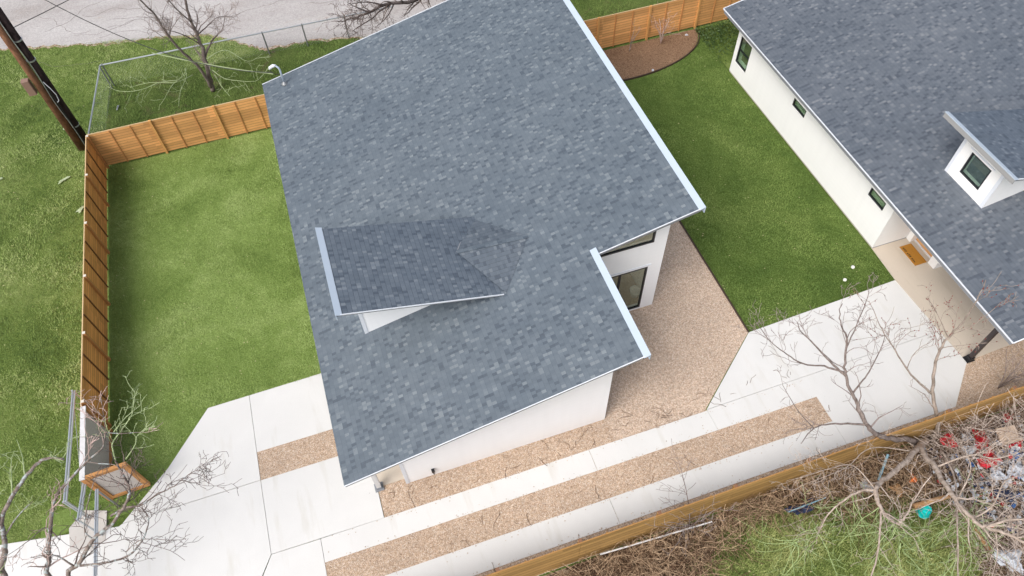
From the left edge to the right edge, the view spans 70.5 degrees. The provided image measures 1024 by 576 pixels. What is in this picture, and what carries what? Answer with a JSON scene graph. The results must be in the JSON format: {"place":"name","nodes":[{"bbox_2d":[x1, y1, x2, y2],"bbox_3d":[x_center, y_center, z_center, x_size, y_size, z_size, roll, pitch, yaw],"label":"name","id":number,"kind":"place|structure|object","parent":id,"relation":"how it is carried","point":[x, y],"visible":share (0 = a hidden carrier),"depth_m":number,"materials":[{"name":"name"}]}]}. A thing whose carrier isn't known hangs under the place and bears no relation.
{"place":"outdoors","nodes":[
{"label":"outdoors","id":0,"kind":"place"},
{"bbox_2d":[41,129,320,537],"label":"lawn","id":1,"kind":"structure","parent":0,"point":[61,517],"depth_m":27.91,"materials":[{"name":"green plant"}]},
{"bbox_2d":[80,135,111,426],"bbox_3d":[-15.874,-0.810,27.728,0.147,1.920,13.360,-16,56,-9],"label":"cedar fence","id":2,"kind":"object","parent":1,"relation":"on","point":[95,358],"visible":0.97,"depth_m":27.08,"materials":[{"name":"brown wood"}]},
{"bbox_2d":[79,406,112,500],"bbox_3d":[-13.332,5.318,23.275,0.160,1.840,2.580,-16,56,-9],"label":"fence panel","id":3,"kind":"object","parent":1,"relation":"on","point":[90,428],"visible":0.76,"depth_m":23.16,"materials":[{"name":"white metal"}]},
{"bbox_2d":[85,462,149,498],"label":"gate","id":4,"kind":"structure","parent":3,"relation":"attached to","point":[112,492],"depth_m":22.63,"materials":[{"name":"brown wood"}]},
{"bbox_2d":[0,373,383,575],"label":"driveway","id":5,"kind":"structure","parent":0,"point":[301,510],"depth_m":23.02,"materials":[{"name":"concrete"}]},
{"bbox_2d":[0,432,84,575],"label":"lichened tree","id":6,"kind":"object","parent":5,"relation":"on","point":[3,534],"visible":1,"depth_m":19.32,"materials":[{"name":"grey plant"}]},
{"bbox_2d":[0,387,162,575],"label":"lichened tree","id":7,"kind":"object","parent":5,"relation":"on","point":[46,566],"visible":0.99,"depth_m":19.27,"materials":[{"name":"grey plant"}]},
{"bbox_2d":[92,370,159,459],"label":"branches","id":8,"kind":"object","parent":7,"relation":"attached to","point":[132,410],"visible":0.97,"depth_m":19.73,"materials":[{"name":"brown wood"}]},
{"bbox_2d":[76,483,102,535],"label":"pipe gate","id":9,"kind":"structure","parent":5,"relation":"on","point":[79,513],"depth_m":21.77,"materials":[{"name":"metal"}]},
{"bbox_2d":[93,489,119,575],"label":"pipe gate","id":10,"kind":"structure","parent":5,"relation":"on","point":[95,567],"depth_m":21.42,"materials":[{"name":"metal"}]},
{"bbox_2d":[31,429,240,575],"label":"forked tree","id":11,"kind":"object","parent":5,"relation":"on","point":[89,545],"visible":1,"depth_m":18.85,"materials":[{"name":"grey plant"}]},
{"bbox_2d":[0,0,445,49],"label":"road","id":12,"kind":"structure","parent":0,"point":[276,14],"depth_m":38.50,"materials":[{"name":"grey asphalt"}]},
{"bbox_2d":[23,0,335,65],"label":"road cracks","id":13,"kind":"object","parent":12,"relation":"on","point":[146,21],"visible":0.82,"depth_m":38.53,"materials":[{"name":"grey asphalt"}]},
{"bbox_2d":[105,0,728,162],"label":"shady ground","id":14,"kind":"structure","parent":0,"point":[151,105],"depth_m":35.47,"materials":[{"name":"green plant"}]},
{"bbox_2d":[88,65,112,133],"bbox_3d":[-18.950,-8.033,33.339,0.070,1.310,5.480,-11,55,-6],"label":"chain link fence","id":15,"kind":"object","parent":14,"relation":"on","point":[96,90],"visible":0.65,"depth_m":33.46,"materials":[{"name":"metal"}]},
{"bbox_2d":[98,50,269,111],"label":"shoots","id":16,"kind":"object","parent":14,"relation":"on","point":[178,80],"visible":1,"depth_m":34.52,"materials":[{"name":"plant"}]},
{"bbox_2d":[138,0,240,91],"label":"bare tree","id":17,"kind":"object","parent":14,"relation":"on","point":[208,77],"visible":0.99,"depth_m":32.74,"materials":[{"name":"grey plant"}]},
{"bbox_2d":[3,60,931,574],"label":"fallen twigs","id":18,"kind":"object","parent":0,"point":[618,430],"depth_m":24.42,"materials":[{"name":"brown wood"}]},
{"bbox_2d":[262,0,705,492],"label":"house","id":19,"kind":"structure","parent":0,"point":[489,202],"depth_m":23.68,"materials":[{"name":"grey"}]},
{"bbox_2d":[269,64,287,85],"bbox_3d":[-9.725,-8.877,30.110,0.584,1.014,0.273,5,55,5],"label":"service mast","id":20,"kind":"object","parent":19,"relation":"attached to","point":[284,83],"visible":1,"depth_m":30.01,"materials":[{"name":"white metal"}]},
{"bbox_2d":[152,52,272,73],"bbox_3d":[-12.484,-9.360,30.186,5.264,0.488,0.037,8,55,7],"label":"service cable","id":21,"kind":"object","parent":20,"relation":"attached to","point":[209,64],"visible":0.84,"depth_m":30.25,"materials":[{"name":"black rubber"}]},
{"bbox_2d":[600,231,655,256],"bbox_3d":[3.704,-1.650,23.240,2.044,1.335,0.072,-16,56,-9],"label":"window","id":22,"kind":"structure","parent":19,"relation":"in","point":[654,233],"depth_m":23.74,"materials":[{"name":"black metal"}]},
{"bbox_2d":[611,267,647,309],"bbox_3d":[3.507,0.300,25.821,2.540,2.480,0.072,-16,56,-9],"label":"window","id":23,"kind":"structure","parent":19,"relation":"in","point":[645,271],"depth_m":25.54,"materials":[{"name":"black metal"}]},
{"bbox_2d":[0,19,1023,575],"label":"ground","id":24,"kind":"structure","parent":0,"point":[52,245],"depth_m":29.45,"materials":[{"name":"green plant"}]},
{"bbox_2d":[0,7,86,150],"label":"utility pole","id":25,"kind":"object","parent":24,"relation":"on","point":[44,87],"visible":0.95,"depth_m":29.88,"materials":[{"name":"wood"}]},
{"bbox_2d":[14,0,68,26],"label":"telephone cable","id":26,"kind":"object","parent":25,"relation":"attached to","point":[40,14],"visible":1,"depth_m":28.91,"materials":[{"name":"black rubber"}]},
{"bbox_2d":[45,0,272,72],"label":"service cable","id":27,"kind":"object","parent":25,"relation":"attached to","point":[155,49],"visible":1,"depth_m":29.03,"materials":[{"name":"black rubber"}]},
{"bbox_2d":[62,390,91,518],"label":"pipe gate","id":28,"kind":"structure","parent":24,"relation":"on","point":[67,470],"depth_m":22.77,"materials":[{"name":"metal"}]},
{"bbox_2d":[69,510,106,552],"bbox_3d":[-13.320,7.639,22.819,1.150,0.132,1.400,-16,56,-9],"label":"concrete footing","id":29,"kind":"object","parent":24,"relation":"on","point":[78,532],"visible":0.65,"depth_m":22.73,"materials":[{"name":"white concrete"}]},
{"bbox_2d":[0,34,246,543],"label":"rough grass","id":30,"kind":"structure","parent":24,"relation":"on","point":[13,157],"depth_m":29.63,"materials":[{"name":"green plant"}]},
{"bbox_2d":[0,33,364,50],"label":"verge","id":31,"kind":"structure","parent":24,"relation":"on","point":[191,36],"depth_m":37.41,"materials":[{"name":"green plant"}]},
{"bbox_2d":[317,0,444,39],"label":"dark tree","id":32,"kind":"object","parent":31,"relation":"on","point":[388,4],"visible":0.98,"depth_m":32.94,"materials":[{"name":"brown plant"}]},
{"bbox_2d":[100,6,395,85],"bbox_3d":[-12.765,-12.063,36.011,14.255,1.310,0.070,-15,55,-9],"label":"chain link fence","id":33,"kind":"object","parent":24,"relation":"on","point":[250,35],"visible":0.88,"depth_m":35.65,"materials":[{"name":"metal"}]},
{"bbox_2d":[257,429,337,479],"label":"patch gravel","id":34,"kind":"structure","parent":24,"relation":"on","point":[296,454],"depth_m":24.07,"materials":[{"name":"beige gravel"}]},
{"bbox_2d":[376,465,403,485],"bbox_3d":[-4.607,4.568,24.723,0.930,0.140,4.580,-16,56,-9],"label":"porch pad","id":35,"kind":"object","parent":24,"relation":"on","point":[390,475],"visible":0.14,"depth_m":23.53,"materials":[{"name":"beige concrete"}]},
{"bbox_2d":[87,0,740,164],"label":"cedar fence","id":36,"kind":"object","parent":24,"relation":"on","point":[166,134],"visible":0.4,"depth_m":32.54,"materials":[{"name":"brown wood"}]},
{"bbox_2d":[379,410,716,516],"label":"front gravel","id":37,"kind":"structure","parent":24,"relation":"on","point":[459,479],"depth_m":23.62,"materials":[{"name":"beige gravel"}]},
{"bbox_2d":[324,397,832,575],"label":"drive gravel","id":38,"kind":"structure","parent":24,"relation":"on","point":[413,549],"depth_m":23.05,"materials":[{"name":"beige gravel"}]},
{"bbox_2d":[321,411,846,575],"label":"driveway strips","id":39,"kind":"object","parent":24,"relation":"on","point":[525,542],"visible":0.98,"depth_m":22.97,"materials":[{"name":"concrete"}]},
{"bbox_2d":[328,380,840,574],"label":"loose pebbles","id":40,"kind":"object","parent":39,"relation":"on","point":[615,498],"visible":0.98,"depth_m":23.18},
{"bbox_2d":[603,29,697,78],"bbox_3d":[5.391,-10.981,35.471,9.086,0.100,2.420,-16,56,-9],"label":"mulch bed","id":41,"kind":"object","parent":24,"relation":"on","point":[642,57],"visible":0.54,"depth_m":35.79,"materials":[{"name":"brown soil"}]},
{"bbox_2d":[629,19,640,50],"bbox_3d":[6.032,-12.329,35.355,0.522,1.625,0.595,-3,55,0],"label":"sapling","id":42,"kind":"object","parent":41,"relation":"on","point":[631,38],"visible":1,"depth_m":35.42,"materials":[{"name":"brown wood"}]},
{"bbox_2d":[650,1,684,43],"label":"bare shrub","id":43,"kind":"object","parent":41,"relation":"on","point":[660,35],"visible":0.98,"depth_m":35.55,"materials":[{"name":"beige plant"}]},
{"bbox_2d":[622,28,699,80],"bbox_3d":[5.401,-10.965,35.397,9.250,0.140,2.496,-16,56,-9],"label":"bed edging","id":44,"kind":"object","parent":24,"relation":"on","point":[655,71],"visible":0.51,"depth_m":35.06,"materials":[{"name":"black metal"}]},
{"bbox_2d":[605,221,747,439],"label":"side gravel","id":45,"kind":"structure","parent":24,"relation":"on","point":[686,320],"depth_m":26.07,"materials":[{"name":"beige gravel"}]},
{"bbox_2d":[679,221,748,331],"bbox_3d":[6.241,-4.108,30.510,0.040,0.130,14.880,-16,56,-9],"label":"lawn edging","id":46,"kind":"object","parent":24,"relation":"on","point":[723,291],"visible":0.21,"depth_m":27.75,"materials":[{"name":"black metal"}]},
{"bbox_2d":[695,20,738,62],"bbox_3d":[11.189,-12.416,36.068,3.291,0.406,2.973,-16,56,-9],"label":"groundcover","id":47,"kind":"object","parent":24,"relation":"on","point":[719,31],"visible":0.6,"depth_m":36.36,"materials":[{"name":"green plant"}]},
{"bbox_2d":[474,408,974,575],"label":"fence","id":48,"kind":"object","parent":24,"relation":"on","point":[670,508],"depth_m":22.86,"materials":[{"name":"brown wood"}]},
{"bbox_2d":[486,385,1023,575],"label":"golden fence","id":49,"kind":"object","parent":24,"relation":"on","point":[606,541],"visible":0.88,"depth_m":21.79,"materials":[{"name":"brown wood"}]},
{"bbox_2d":[707,280,966,443],"bbox_3d":[11.095,2.939,25.397,9.395,0.120,5.150,-16,56,-9],"label":"parking apron","id":50,"kind":"object","parent":24,"relation":"on","point":[889,389],"visible":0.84,"depth_m":25.38,"materials":[{"name":"concrete"}]},
{"bbox_2d":[872,238,1011,357],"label":"porch slab","id":51,"kind":"structure","parent":24,"relation":"on","point":[908,275],"depth_m":26.98,"materials":[{"name":"beige concrete"}]},
{"bbox_2d":[900,243,926,265],"bbox_3d":[15.583,-1.305,28.157,0.520,0.027,0.980,-16,56,-9],"label":"doormat","id":52,"kind":"object","parent":51,"relation":"on","point":[913,254],"visible":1,"depth_m":28.14,"materials":[{"name":"orange fabric"}]},
{"bbox_2d":[954,340,1023,409],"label":"porch gravel","id":53,"kind":"structure","parent":24,"relation":"on","point":[979,373],"depth_m":25.11,"materials":[{"name":"beige gravel"}]},
{"bbox_2d":[990,345,1023,388],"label":"bare shrub","id":54,"kind":"object","parent":53,"relation":"on","point":[1005,382],"visible":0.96,"depth_m":24.14,"materials":[{"name":"brown plant"}]},
{"bbox_2d":[630,285,639,297],"bbox_3d":[4.612,0.172,27.228,0.420,0.360,0.414,-16,56,-9],"label":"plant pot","id":55,"kind":"object","parent":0,"point":[634,291],"visible":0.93,"depth_m":27.14,"materials":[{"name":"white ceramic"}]},
{"bbox_2d":[623,33,893,331],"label":"lawn","id":56,"kind":"structure","parent":0,"point":[682,151],"depth_m":29.89,"materials":[{"name":"green plant"}]},
{"bbox_2d":[544,405,1023,575],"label":"lot soil","id":57,"kind":"structure","parent":0,"point":[705,536],"depth_m":22.73,"materials":[{"name":"brown soil"}]},
{"bbox_2d":[645,438,736,555],"bbox_3d":[4.651,6.516,21.133,2.498,3.024,2.655,-34,60,-20],"label":"sapling","id":58,"kind":"object","parent":57,"relation":"on","point":[692,525],"visible":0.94,"depth_m":20.72,"materials":[{"name":"brown wood"}]},
{"bbox_2d":[546,436,959,575],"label":"dry brush","id":59,"kind":"object","parent":57,"relation":"on","point":[669,567],"visible":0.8,"depth_m":21.99,"materials":[{"name":"brown plant"}]},
{"bbox_2d":[600,521,711,554],"bbox_3d":[4.316,7.464,21.643,3.544,0.150,0.052,-13,55,-7],"label":"pipe","id":60,"kind":"object","parent":59,"relation":"on","point":[653,539],"visible":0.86,"depth_m":21.61,"materials":[{"name":"white plastic"}]},
{"bbox_2d":[783,496,813,514],"bbox_3d":[8.939,6.718,22.253,1.160,0.158,0.389,-19,56,-12],"label":"navy cloth","id":61,"kind":"object","parent":59,"relation":"on","point":[801,510],"visible":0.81,"depth_m":22.25,"materials":[{"name":"blue fabric"}]},
{"bbox_2d":[788,497,824,511],"bbox_3d":[8.993,6.612,22.102,1.269,0.139,0.040,-16,56,-9],"label":"pipe","id":62,"kind":"object","parent":59,"relation":"on","point":[805,505],"visible":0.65,"depth_m":22.08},
{"bbox_2d":[860,477,872,491],"bbox_3d":[11.057,6.148,22.564,0.364,0.202,0.538,-26,58,-16],"label":"plastic bag","id":63,"kind":"object","parent":59,"relation":"on","point":[864,482],"visible":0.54,"depth_m":22.61,"materials":[{"name":"grey plastic"}]},
{"bbox_2d":[877,454,888,479],"bbox_3d":[11.589,5.593,22.622,0.078,0.373,0.838,23,59,17],"label":"pipe","id":64,"kind":"object","parent":59,"relation":"on","point":[886,457],"visible":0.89,"depth_m":22.60,"materials":[{"name":"grey metal"}]},
{"bbox_2d":[888,483,903,497],"bbox_3d":[12.001,6.232,22.514,0.375,0.136,0.466,-33,60,-20],"label":"rusty scrap","id":65,"kind":"object","parent":59,"relation":"on","point":[896,489],"visible":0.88,"depth_m":22.52,"materials":[{"name":"brown metal"}]},
{"bbox_2d":[909,474,916,482],"bbox_3d":[12.582,5.944,22.660,0.236,0.203,0.379,16,57,13],"label":"orange plastic","id":66,"kind":"object","parent":59,"relation":"on","point":[912,479],"visible":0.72,"depth_m":22.64,"materials":[{"name":"orange plastic"}]},
{"bbox_2d":[912,495,950,508],"bbox_3d":[12.855,6.530,22.199,1.185,0.298,0.167,-12,55,-7],"label":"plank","id":67,"kind":"object","parent":59,"relation":"on","point":[919,504],"visible":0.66,"depth_m":22.12,"materials":[{"name":"brown wood"}]},
{"bbox_2d":[731,272,918,445],"bbox_3d":[9.861,2.737,22.054,5.920,5.720,4.268,-16,56,-9],"label":"leaning tree","id":68,"kind":"object","parent":57,"relation":"on","point":[911,440],"visible":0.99,"depth_m":21.30,"materials":[{"name":"grey plant"}]},
{"bbox_2d":[771,420,1023,575],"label":"fallen tree","id":69,"kind":"object","parent":57,"relation":"on","point":[920,446],"visible":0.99,"depth_m":20.21,"materials":[{"name":"beige plant"}]},
{"bbox_2d":[848,271,1020,444],"bbox_3d":[12.454,1.596,22.892,4.669,5.474,3.240,22,58,16],"label":"budding tree","id":70,"kind":"object","parent":57,"relation":"on","point":[935,409],"visible":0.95,"depth_m":21.97,"materials":[{"name":"grey plant"}]},
{"bbox_2d":[875,383,1023,575],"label":"pale brush","id":71,"kind":"object","parent":57,"relation":"on","point":[1021,438],"visible":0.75,"depth_m":22.41,"materials":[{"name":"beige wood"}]},
{"bbox_2d":[940,433,957,447],"bbox_3d":[13.980,4.838,23.136,0.477,0.326,0.543,-16,56,-9],"label":"red cloth","id":72,"kind":"object","parent":71,"relation":"on","point":[947,438],"visible":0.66,"depth_m":23.15,"materials":[{"name":"red fabric"}]},
{"bbox_2d":[962,445,976,456],"bbox_3d":[14.559,5.100,22.970,0.432,0.275,0.438,27,60,19],"label":"plastic bag","id":73,"kind":"object","parent":71,"relation":"on","point":[971,449],"visible":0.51,"depth_m":23.00,"materials":[{"name":"white plastic"}]},
{"bbox_2d":[958,510,990,550],"bbox_3d":[13.885,7.227,21.777,0.137,0.272,1.373,-21,57,-12],"label":"log","id":74,"kind":"object","parent":71,"relation":"on","point":[982,541],"visible":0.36,"depth_m":21.59,"materials":[{"name":"brown wood"}]},
{"bbox_2d":[972,428,989,449],"bbox_3d":[15.057,4.793,23.125,0.543,0.353,0.746,12,56,10],"label":"red cloth","id":75,"kind":"object","parent":71,"relation":"on","point":[981,439],"visible":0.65,"depth_m":23.13,"materials":[{"name":"red fabric"}]},
{"bbox_2d":[976,446,1002,468],"bbox_3d":[14.997,5.337,22.807,0.819,0.219,0.615,-16,56,-9],"label":"red cloth","id":76,"kind":"object","parent":71,"relation":"on","point":[983,464],"visible":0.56,"depth_m":22.78,"materials":[{"name":"red fabric"}]},
{"bbox_2d":[992,467,1007,482],"bbox_3d":[15.118,5.759,22.495,0.517,0.246,0.428,-16,56,-9],"label":"plastic bag","id":77,"kind":"object","parent":71,"relation":"on","point":[1000,474],"visible":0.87,"depth_m":22.50,"materials":[{"name":"white plastic"}]},
{"bbox_2d":[994,488,1014,504],"bbox_3d":[15.116,6.271,22.146,0.604,0.230,0.442,27,60,19],"label":"navy cloth","id":78,"kind":"object","parent":71,"relation":"on","point":[1007,492],"visible":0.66,"depth_m":22.16,"materials":[{"name":"blue fabric"}]},
{"bbox_2d":[995,425,1019,445],"bbox_3d":[15.648,4.635,22.881,0.653,0.277,0.516,-11,55,-6],"label":"cardboard","id":79,"kind":"object","parent":71,"relation":"on","point":[1008,435],"visible":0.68,"depth_m":22.83,"materials":[{"name":"beige cardboard"}]},
{"bbox_2d":[992,549,1023,572],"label":"plastic bag","id":80,"kind":"object","parent":71,"relation":"on","point":[1013,563],"visible":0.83,"depth_m":21.06,"materials":[{"name":"white plastic"}]},
{"bbox_2d":[1007,463,1023,480],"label":"plastic bag","id":81,"kind":"object","parent":71,"relation":"on","point":[1019,467],"visible":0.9,"depth_m":22.56,"materials":[{"name":"white plastic"}]},
{"bbox_2d":[1009,440,1022,447],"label":"red cloth","id":82,"kind":"object","parent":71,"relation":"on","point":[1017,443],"visible":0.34,"depth_m":23.05,"materials":[{"name":"red fabric"}]},
{"bbox_2d":[1012,449,1020,459],"bbox_3d":[15.951,5.281,22.877,0.246,0.120,0.510,34,62,23],"label":"blue scrap","id":83,"kind":"object","parent":71,"relation":"on","point":[1015,450],"visible":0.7,"depth_m":22.88,"materials":[{"name":"plastic"}]},
{"bbox_2d":[924,417,1023,553],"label":"litter","id":84,"kind":"object","parent":57,"relation":"on","point":[946,449],"visible":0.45,"depth_m":22.62,"materials":[{"name":"brown plastic"}]},
{"bbox_2d":[925,419,1023,532],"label":"litter","id":85,"kind":"object","parent":57,"relation":"on","point":[987,477],"visible":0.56,"depth_m":22.68,"materials":[{"name":"grey plastic"}]},
{"bbox_2d":[936,431,1016,527],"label":"litter","id":86,"kind":"object","parent":57,"relation":"on","point":[1002,505],"visible":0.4,"depth_m":22.59,"materials":[{"name":"red plastic"}]},
{"bbox_2d":[937,415,1023,574],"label":"litter","id":87,"kind":"object","parent":57,"relation":"on","point":[980,484],"visible":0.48,"depth_m":22.52,"materials":[{"name":"white plastic"}]},
{"bbox_2d":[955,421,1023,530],"bbox_3d":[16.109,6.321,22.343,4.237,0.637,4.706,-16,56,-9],"label":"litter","id":88,"kind":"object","parent":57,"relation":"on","point":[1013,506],"visible":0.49,"depth_m":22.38,"materials":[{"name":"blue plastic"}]},
{"bbox_2d":[686,465,1016,575],"bbox_3d":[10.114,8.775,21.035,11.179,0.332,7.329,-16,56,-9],"label":"lot grass","id":89,"kind":"structure","parent":0,"point":[830,548],"depth_m":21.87,"materials":[{"name":"green plant"}]},
{"bbox_2d":[916,505,931,518],"bbox_3d":[12.692,6.841,22.273,0.433,0.325,0.411,-16,56,-9],"label":"bucket","id":90,"kind":"object","parent":89,"relation":"on","point":[924,511],"visible":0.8,"depth_m":22.17,"materials":[{"name":"teal plastic"}]},
{"bbox_2d":[723,0,1023,362],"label":"house","id":91,"kind":"structure","parent":0,"point":[892,120],"depth_m":27.89,"materials":[{"name":"white"}]},
{"bbox_2d":[736,36,751,71],"bbox_3d":[10.685,-10.736,33.305,0.070,1.390,0.940,-16,56,-9],"label":"window","id":92,"kind":"structure","parent":91,"relation":"in","point":[742,38],"depth_m":33.46,"materials":[{"name":"glass"}]},
{"bbox_2d":[792,98,805,117],"bbox_3d":[12.094,-7.568,30.411,0.070,0.400,0.920,-16,56,-9],"label":"window","id":93,"kind":"structure","parent":91,"relation":"in","point":[795,100],"depth_m":30.52,"materials":[{"name":"black glass"}]},
{"bbox_2d":[868,188,885,209],"bbox_3d":[13.824,-3.370,27.369,0.070,0.420,0.910,-16,56,-9],"label":"window","id":94,"kind":"structure","parent":91,"relation":"in","point":[872,189],"depth_m":27.47,"materials":[{"name":"black glass"}]},
{"bbox_2d":[916,238,932,256],"bbox_3d":[16.062,-2.125,27.351,0.050,2.190,1.060,-16,56,-9],"label":"door","id":95,"kind":"structure","parent":91,"relation":"in","point":[917,239],"depth_m":28.20,"materials":[{"name":"orange wood"}]}
]}

